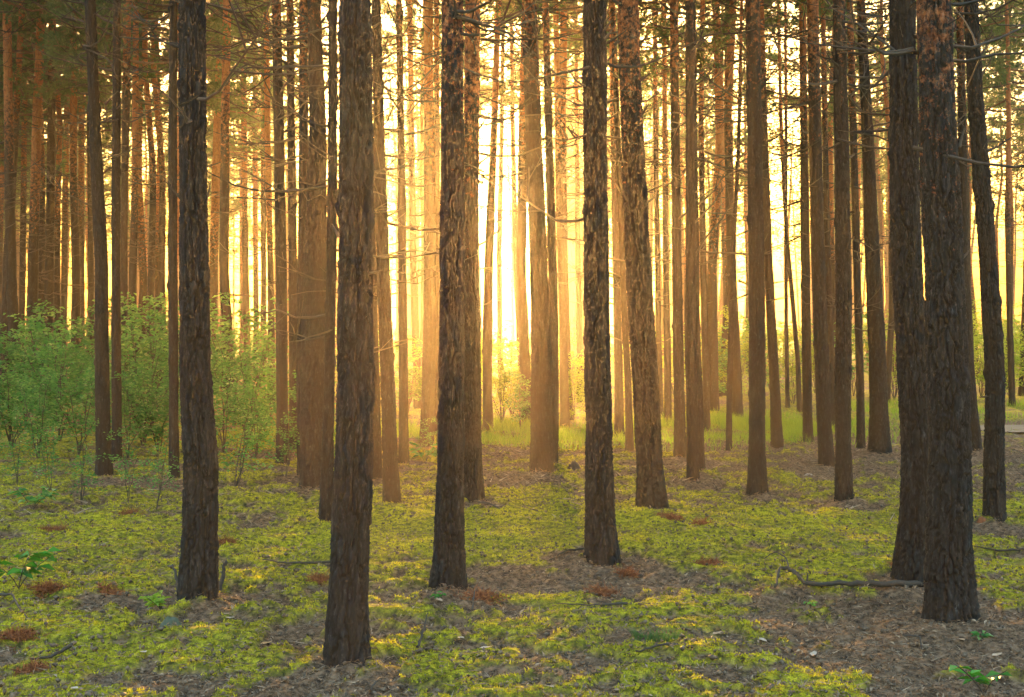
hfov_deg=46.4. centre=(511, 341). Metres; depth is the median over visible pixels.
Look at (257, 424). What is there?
bush
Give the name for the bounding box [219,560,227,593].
root splinter
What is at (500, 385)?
bush
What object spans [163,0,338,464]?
pine tree
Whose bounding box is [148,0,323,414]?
pine tree
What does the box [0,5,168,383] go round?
pine tree
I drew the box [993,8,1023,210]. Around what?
pine tree
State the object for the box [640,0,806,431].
pine tree
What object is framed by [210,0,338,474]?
pine tree
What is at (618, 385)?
pine tree
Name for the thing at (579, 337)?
pine tree
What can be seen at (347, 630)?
pine tree
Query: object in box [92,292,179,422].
bush
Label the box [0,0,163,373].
pine tree
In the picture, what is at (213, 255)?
pine tree
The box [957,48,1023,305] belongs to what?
pine tree
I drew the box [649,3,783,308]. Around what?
pine tree
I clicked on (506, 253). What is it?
sky
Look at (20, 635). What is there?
dead fern
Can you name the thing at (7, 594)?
fallen stick
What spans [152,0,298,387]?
pine tree
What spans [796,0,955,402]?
pine tree
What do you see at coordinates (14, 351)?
bush
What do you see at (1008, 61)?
pine tree
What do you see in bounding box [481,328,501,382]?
bush
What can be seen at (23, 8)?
pine tree
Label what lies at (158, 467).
sapling
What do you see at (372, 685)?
fallen stick
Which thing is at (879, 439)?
pine tree
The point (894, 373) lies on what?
bush
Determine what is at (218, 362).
bush
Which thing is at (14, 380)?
bush
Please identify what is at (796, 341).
pine tree
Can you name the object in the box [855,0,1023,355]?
pine tree
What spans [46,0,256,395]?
pine tree
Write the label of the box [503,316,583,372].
bush
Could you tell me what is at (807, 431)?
pine tree
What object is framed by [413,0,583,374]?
pine tree
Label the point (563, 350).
pine tree
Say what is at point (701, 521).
dead fern
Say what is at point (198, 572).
pine tree
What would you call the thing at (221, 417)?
bush
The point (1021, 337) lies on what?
bush
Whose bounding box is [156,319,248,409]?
bush
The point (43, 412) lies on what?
bush
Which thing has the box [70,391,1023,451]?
grass
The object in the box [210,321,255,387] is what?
bush
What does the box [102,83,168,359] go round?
pine tree
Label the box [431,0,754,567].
pine tree
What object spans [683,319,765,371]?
bush
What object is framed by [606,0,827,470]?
pine tree
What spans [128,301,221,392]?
bush
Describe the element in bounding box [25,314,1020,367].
scrub
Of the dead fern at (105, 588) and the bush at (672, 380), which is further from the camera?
the bush at (672, 380)
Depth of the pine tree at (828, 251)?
22.94 m
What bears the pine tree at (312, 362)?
on the ground at (514, 581)
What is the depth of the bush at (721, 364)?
29.75 m
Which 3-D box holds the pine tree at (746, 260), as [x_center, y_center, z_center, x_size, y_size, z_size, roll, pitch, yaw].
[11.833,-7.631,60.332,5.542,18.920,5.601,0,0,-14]
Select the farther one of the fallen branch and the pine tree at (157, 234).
the pine tree at (157, 234)
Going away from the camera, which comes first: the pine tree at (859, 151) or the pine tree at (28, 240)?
the pine tree at (859, 151)
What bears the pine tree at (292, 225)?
on the ground at (514, 581)
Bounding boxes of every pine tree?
[0,0,61,406]
[0,0,68,231]
[0,0,111,401]
[0,0,149,398]
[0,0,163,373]
[0,2,162,391]
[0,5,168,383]
[0,7,46,148]
[0,14,31,189]
[0,14,32,218]
[0,14,99,347]
[0,17,28,137]
[0,40,35,105]
[0,42,60,240]
[0,65,78,284]
[0,92,102,326]
[1,0,151,383]
[3,15,177,383]
[3,48,77,274]
[3,174,61,302]
[3,182,29,272]
[15,175,29,209]
[18,40,150,383]
[20,0,251,413]
[21,21,168,349]
[28,0,168,460]
[31,0,164,476]
[41,0,270,407]
[44,0,298,399]
[44,108,130,366]
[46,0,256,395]
[80,0,215,395]
[87,10,210,392]
[99,2,242,391]
[100,0,218,479]
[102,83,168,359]
[144,0,331,601]
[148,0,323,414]
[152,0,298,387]
[158,2,282,363]
[161,0,485,521]
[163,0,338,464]
[163,0,339,400]
[163,3,308,382]
[177,0,338,382]
[205,0,402,488]
[206,0,308,380]
[206,0,339,450]
[207,0,439,502]
[207,38,287,293]
[207,85,286,360]
[207,144,266,337]
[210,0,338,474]
[238,0,481,479]
[274,0,518,463]
[322,0,381,668]
[322,0,519,408]
[339,0,493,377]
[373,0,617,502]
[374,0,510,446]
[382,0,513,440]
[402,1,580,430]
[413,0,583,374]
[421,0,579,391]
[424,0,582,473]
[428,0,550,591]
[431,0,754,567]
[433,5,582,423]
[439,0,661,401]
[479,0,660,426]
[481,0,669,419]
[485,0,732,451]
[486,0,744,438]
[500,0,668,509]
[513,0,646,462]
[519,0,771,417]
[539,13,620,369]
[571,0,790,422]
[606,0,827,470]
[608,0,859,447]
[638,0,761,457]
[640,0,747,479]
[640,0,795,410]
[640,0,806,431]
[643,20,737,369]
[644,0,798,418]
[648,0,832,396]
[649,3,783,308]
[654,0,796,450]
[667,0,828,411]
[696,11,807,373]
[703,0,874,466]
[715,0,888,428]
[717,0,802,495]
[725,0,879,441]
[733,0,832,407]
[738,0,889,350]
[759,0,1006,453]
[763,0,967,501]
[785,0,889,448]
[788,1,916,358]
[795,0,1023,623]
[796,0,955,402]
[825,0,928,587]
[833,49,919,298]
[839,0,1022,522]
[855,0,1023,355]
[872,0,1023,450]
[916,0,1023,388]
[916,0,1023,405]
[918,11,1023,376]
[954,0,1023,267]
[954,2,1023,396]
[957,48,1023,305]
[966,1,1023,242]
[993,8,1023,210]
[1011,67,1023,194]
[1014,144,1023,213]
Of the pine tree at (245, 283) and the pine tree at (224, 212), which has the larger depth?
the pine tree at (245, 283)
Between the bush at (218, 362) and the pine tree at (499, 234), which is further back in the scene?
the pine tree at (499, 234)
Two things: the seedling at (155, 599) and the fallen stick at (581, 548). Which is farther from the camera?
the fallen stick at (581, 548)
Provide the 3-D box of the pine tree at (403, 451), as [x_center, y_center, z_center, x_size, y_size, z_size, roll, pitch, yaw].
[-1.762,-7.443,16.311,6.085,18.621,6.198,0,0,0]
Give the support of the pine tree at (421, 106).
on the ground at (514, 581)
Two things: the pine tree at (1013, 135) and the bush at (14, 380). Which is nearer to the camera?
the bush at (14, 380)
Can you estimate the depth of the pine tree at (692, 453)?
13.75 m
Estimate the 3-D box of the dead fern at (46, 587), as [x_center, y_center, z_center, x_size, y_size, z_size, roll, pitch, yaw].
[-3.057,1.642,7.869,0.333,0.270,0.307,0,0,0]
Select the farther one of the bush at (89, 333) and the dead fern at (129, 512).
the bush at (89, 333)
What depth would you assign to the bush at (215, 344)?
22.91 m
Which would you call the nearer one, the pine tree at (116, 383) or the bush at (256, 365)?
the pine tree at (116, 383)
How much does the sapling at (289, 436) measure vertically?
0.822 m
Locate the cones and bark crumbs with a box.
[0,458,1023,696]
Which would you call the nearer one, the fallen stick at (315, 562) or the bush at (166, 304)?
the fallen stick at (315, 562)
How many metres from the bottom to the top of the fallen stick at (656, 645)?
0.033 m
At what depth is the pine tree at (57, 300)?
36.80 m
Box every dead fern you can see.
[0,618,50,652]
[7,656,53,675]
[23,576,69,599]
[40,518,70,532]
[94,577,129,596]
[109,505,143,514]
[219,531,236,544]
[304,567,329,586]
[447,580,510,605]
[582,580,623,597]
[611,562,641,579]
[653,507,686,520]
[690,554,729,565]
[691,510,717,524]
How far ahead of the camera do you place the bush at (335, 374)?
29.98 m
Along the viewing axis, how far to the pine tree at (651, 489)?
11.22 m
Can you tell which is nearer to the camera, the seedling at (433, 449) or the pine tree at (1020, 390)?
the seedling at (433, 449)
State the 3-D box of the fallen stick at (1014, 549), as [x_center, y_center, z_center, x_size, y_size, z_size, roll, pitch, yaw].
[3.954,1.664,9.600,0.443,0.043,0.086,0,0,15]
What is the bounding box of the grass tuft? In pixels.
[625,621,682,642]
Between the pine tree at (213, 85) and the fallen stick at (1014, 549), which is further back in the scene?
the pine tree at (213, 85)
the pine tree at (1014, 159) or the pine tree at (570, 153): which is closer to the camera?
the pine tree at (1014, 159)
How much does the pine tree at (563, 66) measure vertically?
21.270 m
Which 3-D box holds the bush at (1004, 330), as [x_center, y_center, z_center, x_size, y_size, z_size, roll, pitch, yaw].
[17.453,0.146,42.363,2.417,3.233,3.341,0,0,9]
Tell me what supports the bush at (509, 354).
on the ground at (514, 581)
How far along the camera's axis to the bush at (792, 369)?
30.93 m
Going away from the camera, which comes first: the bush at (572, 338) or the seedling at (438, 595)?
the seedling at (438, 595)
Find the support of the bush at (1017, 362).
on the ground at (514, 581)
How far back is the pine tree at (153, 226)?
31.80 m
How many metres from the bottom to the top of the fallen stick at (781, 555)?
0.076 m
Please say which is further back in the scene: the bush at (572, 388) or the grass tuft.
the bush at (572, 388)
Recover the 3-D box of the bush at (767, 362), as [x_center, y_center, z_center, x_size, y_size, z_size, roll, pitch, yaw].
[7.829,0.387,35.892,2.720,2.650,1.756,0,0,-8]
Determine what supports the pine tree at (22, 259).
on the ground at (514, 581)
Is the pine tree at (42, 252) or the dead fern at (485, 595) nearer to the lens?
the dead fern at (485, 595)
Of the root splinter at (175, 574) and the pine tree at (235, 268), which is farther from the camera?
the pine tree at (235, 268)
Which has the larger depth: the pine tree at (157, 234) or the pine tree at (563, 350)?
the pine tree at (157, 234)
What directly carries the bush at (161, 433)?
on the ground at (514, 581)
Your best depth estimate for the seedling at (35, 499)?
11.70 m
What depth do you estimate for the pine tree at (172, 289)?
14.03 m
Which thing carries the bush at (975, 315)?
on the ground at (514, 581)
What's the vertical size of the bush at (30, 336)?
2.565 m
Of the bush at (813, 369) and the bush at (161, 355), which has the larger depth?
the bush at (813, 369)
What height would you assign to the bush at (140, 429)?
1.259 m
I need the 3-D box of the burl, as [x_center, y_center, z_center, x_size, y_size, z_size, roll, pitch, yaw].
[4.226,1.603,10.746,0.100,0.054,0.072,0,0,0]
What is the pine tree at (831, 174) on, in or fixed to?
on the ground at (514, 581)
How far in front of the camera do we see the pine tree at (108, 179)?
66.46 m
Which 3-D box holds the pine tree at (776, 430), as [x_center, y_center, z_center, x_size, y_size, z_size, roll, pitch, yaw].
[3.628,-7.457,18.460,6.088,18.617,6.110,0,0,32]
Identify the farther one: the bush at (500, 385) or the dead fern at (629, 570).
the bush at (500, 385)
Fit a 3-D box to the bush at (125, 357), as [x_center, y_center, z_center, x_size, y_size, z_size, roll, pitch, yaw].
[-8.687,0.297,25.944,2.242,2.904,2.188,0,0,-7]
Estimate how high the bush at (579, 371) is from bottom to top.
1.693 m
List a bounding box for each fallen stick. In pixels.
[0,593,27,617]
[30,643,73,659]
[262,559,329,563]
[370,677,382,689]
[416,613,427,647]
[471,576,478,610]
[474,500,506,511]
[549,547,583,559]
[556,602,627,605]
[635,643,692,651]
[764,551,788,565]
[904,634,921,648]
[974,546,1023,550]
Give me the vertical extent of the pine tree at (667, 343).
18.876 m
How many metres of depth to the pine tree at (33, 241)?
31.46 m
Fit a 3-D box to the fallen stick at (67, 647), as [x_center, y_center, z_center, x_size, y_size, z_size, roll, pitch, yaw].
[-2.426,1.651,6.318,0.036,0.035,0.339,0,0,15]
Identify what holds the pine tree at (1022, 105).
on the ground at (514, 581)
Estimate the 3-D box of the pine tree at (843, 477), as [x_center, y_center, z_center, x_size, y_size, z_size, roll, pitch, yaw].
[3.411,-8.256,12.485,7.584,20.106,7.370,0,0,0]
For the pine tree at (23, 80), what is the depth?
32.24 m
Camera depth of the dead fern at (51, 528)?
10.29 m
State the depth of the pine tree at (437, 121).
19.55 m
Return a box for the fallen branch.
[774,566,922,587]
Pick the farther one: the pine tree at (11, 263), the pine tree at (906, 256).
the pine tree at (11, 263)
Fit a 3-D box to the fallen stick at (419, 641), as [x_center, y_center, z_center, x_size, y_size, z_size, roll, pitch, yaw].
[-0.496,1.628,6.742,0.027,0.064,0.588,0,0,2]
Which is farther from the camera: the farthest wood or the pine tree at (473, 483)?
the farthest wood
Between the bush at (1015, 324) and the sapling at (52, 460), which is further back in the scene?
the bush at (1015, 324)
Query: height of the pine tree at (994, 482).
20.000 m
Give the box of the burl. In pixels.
[976,517,985,522]
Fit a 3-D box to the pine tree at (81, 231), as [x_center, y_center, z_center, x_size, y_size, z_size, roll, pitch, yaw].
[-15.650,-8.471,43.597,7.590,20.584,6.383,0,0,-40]
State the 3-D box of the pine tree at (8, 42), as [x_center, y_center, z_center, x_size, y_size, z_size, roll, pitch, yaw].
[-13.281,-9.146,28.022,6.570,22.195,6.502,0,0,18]
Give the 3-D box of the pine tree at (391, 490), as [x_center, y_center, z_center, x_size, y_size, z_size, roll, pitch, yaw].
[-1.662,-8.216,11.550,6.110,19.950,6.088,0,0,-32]
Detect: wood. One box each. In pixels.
[3,0,1023,371]
[384,81,1004,361]
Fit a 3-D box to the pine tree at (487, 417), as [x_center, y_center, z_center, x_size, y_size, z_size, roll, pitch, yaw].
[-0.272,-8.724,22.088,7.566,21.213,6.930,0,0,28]
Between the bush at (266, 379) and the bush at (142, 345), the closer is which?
the bush at (266, 379)
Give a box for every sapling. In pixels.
[0,411,36,483]
[20,423,72,489]
[65,420,107,502]
[103,428,156,502]
[138,439,180,509]
[218,405,279,486]
[273,412,299,477]
[410,417,436,456]
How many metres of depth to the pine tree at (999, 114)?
47.39 m
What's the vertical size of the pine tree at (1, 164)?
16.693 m
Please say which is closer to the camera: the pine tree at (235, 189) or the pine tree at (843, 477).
the pine tree at (843, 477)
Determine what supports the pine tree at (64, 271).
on the ground at (514, 581)
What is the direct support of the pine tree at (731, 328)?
on the ground at (514, 581)
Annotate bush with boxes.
[0,299,94,426]
[0,306,84,391]
[0,323,70,421]
[0,333,38,415]
[0,344,24,447]
[0,361,67,446]
[0,372,68,458]
[20,318,110,440]
[25,294,128,412]
[28,359,131,454]
[64,336,133,423]
[71,292,163,410]
[83,312,178,445]
[91,371,178,457]
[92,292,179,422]
[110,356,181,452]
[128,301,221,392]
[153,335,228,420]
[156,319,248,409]
[160,358,258,451]
[162,291,288,424]
[210,317,288,443]
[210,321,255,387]
[215,344,288,427]
[231,378,293,458]
[288,370,336,436]
[334,329,337,402]
[334,409,335,456]
[378,325,411,391]
[394,337,422,413]
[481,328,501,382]
[481,328,522,419]
[481,337,530,415]
[501,371,530,428]
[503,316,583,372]
[558,342,613,401]
[558,352,584,419]
[610,344,672,398]
[661,335,701,394]
[672,321,746,394]
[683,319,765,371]
[701,304,766,394]
[738,311,812,391]
[747,328,814,403]
[766,319,815,392]
[798,312,868,395]
[851,308,897,398]
[972,299,1017,379]
[973,317,1007,395]
[974,301,1021,379]
[974,316,1023,393]
[1002,318,1020,382]
[1014,330,1023,368]
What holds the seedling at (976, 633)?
on the ground at (514, 581)
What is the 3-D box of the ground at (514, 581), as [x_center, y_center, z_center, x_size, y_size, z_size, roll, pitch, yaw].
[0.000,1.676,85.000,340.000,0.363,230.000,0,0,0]
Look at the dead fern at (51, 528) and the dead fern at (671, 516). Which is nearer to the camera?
the dead fern at (51, 528)
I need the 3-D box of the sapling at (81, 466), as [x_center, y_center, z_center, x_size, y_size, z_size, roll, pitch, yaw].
[-4.368,1.237,12.303,0.460,0.904,0.490,0,0,-21]
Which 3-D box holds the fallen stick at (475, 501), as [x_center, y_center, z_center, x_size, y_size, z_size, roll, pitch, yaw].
[-0.175,1.575,11.447,0.096,0.053,0.592,0,0,-34]
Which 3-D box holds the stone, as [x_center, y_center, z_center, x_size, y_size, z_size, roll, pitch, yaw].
[-1.979,1.632,6.922,0.143,0.078,0.096,0,0,0]
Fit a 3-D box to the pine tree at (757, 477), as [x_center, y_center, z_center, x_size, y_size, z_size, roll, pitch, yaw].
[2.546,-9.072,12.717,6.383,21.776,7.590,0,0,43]
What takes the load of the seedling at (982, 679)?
on the ground at (514, 581)
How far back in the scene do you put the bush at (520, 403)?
21.95 m
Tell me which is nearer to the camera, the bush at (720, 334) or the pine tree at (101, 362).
the pine tree at (101, 362)
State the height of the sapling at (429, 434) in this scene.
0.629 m
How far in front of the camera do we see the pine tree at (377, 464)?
13.65 m
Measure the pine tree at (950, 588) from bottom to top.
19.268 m
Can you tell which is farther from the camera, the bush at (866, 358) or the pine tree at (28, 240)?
the pine tree at (28, 240)
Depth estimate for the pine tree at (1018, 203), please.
63.97 m
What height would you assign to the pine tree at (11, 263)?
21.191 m
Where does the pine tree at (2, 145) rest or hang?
on the ground at (514, 581)
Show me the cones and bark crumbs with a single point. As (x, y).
(574, 665)
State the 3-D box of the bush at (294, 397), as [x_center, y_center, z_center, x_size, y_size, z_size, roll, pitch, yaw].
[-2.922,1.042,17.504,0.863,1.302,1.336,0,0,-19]
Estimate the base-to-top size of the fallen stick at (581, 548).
0.051 m
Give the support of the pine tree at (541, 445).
on the ground at (514, 581)
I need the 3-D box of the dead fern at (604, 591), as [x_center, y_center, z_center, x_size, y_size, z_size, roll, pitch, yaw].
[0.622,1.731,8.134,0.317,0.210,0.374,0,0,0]
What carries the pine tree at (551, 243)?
on the ground at (514, 581)
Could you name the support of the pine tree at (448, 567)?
on the ground at (514, 581)
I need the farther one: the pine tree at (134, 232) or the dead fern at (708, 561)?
the pine tree at (134, 232)
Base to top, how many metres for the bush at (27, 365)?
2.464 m
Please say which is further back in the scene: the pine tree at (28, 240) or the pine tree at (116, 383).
the pine tree at (28, 240)
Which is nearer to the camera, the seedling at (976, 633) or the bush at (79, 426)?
the seedling at (976, 633)
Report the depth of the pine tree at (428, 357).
18.59 m
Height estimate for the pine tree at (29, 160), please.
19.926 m
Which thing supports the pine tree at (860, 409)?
on the ground at (514, 581)
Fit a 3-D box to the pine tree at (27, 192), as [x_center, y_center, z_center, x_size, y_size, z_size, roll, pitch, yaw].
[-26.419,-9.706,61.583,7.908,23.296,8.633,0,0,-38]
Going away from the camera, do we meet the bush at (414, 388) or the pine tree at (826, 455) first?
the pine tree at (826, 455)
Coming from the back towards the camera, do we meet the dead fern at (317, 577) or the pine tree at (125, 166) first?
the pine tree at (125, 166)
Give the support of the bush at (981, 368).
on the ground at (514, 581)
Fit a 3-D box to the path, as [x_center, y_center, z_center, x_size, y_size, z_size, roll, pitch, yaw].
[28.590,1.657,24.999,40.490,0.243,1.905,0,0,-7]
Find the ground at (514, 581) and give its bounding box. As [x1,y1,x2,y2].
[0,351,1023,696]
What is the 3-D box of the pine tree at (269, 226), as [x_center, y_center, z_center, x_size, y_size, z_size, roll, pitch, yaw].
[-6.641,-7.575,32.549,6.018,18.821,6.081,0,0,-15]
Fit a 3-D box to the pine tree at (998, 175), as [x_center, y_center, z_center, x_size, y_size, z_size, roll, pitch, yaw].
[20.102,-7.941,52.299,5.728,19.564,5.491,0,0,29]
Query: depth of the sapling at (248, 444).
13.54 m
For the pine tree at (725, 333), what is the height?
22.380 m
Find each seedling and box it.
[0,547,62,588]
[7,486,60,509]
[138,590,169,609]
[409,441,436,460]
[430,591,446,597]
[804,602,816,606]
[948,659,1011,695]
[971,630,993,640]
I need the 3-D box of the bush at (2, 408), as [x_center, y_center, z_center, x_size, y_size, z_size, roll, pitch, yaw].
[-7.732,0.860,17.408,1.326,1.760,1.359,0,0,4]
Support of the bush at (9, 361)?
on the ground at (514, 581)
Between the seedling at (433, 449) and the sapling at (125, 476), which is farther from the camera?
the seedling at (433, 449)
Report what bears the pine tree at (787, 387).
on the ground at (514, 581)
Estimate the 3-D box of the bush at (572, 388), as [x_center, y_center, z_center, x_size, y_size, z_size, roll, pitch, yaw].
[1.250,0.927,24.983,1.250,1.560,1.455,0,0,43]
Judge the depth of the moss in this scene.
8.78 m
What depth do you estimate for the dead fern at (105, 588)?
7.71 m
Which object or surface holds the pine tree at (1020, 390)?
on the ground at (514, 581)
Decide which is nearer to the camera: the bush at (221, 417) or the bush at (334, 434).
the bush at (334, 434)
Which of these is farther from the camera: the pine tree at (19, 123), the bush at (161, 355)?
the pine tree at (19, 123)
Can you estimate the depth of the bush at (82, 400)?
20.86 m
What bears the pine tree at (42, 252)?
on the ground at (514, 581)
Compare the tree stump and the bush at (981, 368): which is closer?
the tree stump
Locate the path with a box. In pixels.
[980,425,1023,431]
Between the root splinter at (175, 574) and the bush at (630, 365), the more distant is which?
the bush at (630, 365)
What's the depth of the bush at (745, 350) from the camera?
32.73 m
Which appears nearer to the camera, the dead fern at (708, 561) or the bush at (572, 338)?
the dead fern at (708, 561)
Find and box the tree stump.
[568,460,580,470]
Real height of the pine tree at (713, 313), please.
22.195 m
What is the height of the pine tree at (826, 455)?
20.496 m
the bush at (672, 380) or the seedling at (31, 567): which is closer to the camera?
the seedling at (31, 567)
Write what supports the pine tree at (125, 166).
on the ground at (514, 581)
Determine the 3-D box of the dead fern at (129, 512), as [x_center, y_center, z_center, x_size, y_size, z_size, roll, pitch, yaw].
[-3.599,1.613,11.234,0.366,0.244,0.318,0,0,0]
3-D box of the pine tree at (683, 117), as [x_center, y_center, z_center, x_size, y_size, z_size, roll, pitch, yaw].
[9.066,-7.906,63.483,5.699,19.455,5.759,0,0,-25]
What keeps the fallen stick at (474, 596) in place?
on the ground at (514, 581)
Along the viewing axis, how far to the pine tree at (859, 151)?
62.19 m
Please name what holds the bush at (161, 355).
on the ground at (514, 581)
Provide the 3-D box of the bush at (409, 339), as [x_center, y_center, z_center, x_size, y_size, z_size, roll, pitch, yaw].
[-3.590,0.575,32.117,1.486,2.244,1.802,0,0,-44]
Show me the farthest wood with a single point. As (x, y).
(394, 248)
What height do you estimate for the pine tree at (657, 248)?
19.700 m
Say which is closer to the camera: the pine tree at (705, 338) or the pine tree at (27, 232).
the pine tree at (705, 338)
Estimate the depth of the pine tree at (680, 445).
16.71 m
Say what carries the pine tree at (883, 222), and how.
on the ground at (514, 581)
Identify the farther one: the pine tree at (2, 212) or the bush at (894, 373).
the pine tree at (2, 212)
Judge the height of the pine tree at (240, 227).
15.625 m
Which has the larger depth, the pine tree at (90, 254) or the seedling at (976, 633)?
the pine tree at (90, 254)
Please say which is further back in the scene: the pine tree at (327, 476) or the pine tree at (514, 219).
the pine tree at (514, 219)
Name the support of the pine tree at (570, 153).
on the ground at (514, 581)
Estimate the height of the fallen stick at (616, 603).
0.031 m
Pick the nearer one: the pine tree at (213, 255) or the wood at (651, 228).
the pine tree at (213, 255)
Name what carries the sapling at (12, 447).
on the ground at (514, 581)
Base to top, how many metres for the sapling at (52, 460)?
0.762 m
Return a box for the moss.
[0,445,1023,696]
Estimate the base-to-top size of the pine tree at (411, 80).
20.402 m
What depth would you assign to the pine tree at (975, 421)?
18.27 m
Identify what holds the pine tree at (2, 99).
on the ground at (514, 581)
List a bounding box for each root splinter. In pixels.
[172,564,177,592]
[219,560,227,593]
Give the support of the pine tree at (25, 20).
on the ground at (514, 581)
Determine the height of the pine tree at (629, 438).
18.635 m
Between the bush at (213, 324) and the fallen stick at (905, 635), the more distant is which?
the bush at (213, 324)
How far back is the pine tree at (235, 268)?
79.80 m
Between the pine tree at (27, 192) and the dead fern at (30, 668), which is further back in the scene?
the pine tree at (27, 192)
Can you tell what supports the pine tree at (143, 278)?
on the ground at (514, 581)
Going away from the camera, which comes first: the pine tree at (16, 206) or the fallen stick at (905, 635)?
the fallen stick at (905, 635)
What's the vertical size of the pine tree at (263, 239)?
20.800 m
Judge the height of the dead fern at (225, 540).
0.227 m
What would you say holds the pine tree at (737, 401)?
on the ground at (514, 581)
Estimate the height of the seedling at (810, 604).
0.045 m
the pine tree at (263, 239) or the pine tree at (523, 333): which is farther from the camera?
the pine tree at (263, 239)
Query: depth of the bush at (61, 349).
19.47 m
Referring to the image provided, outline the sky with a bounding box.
[19,0,1023,351]
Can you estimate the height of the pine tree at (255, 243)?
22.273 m
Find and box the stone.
[159,616,181,627]

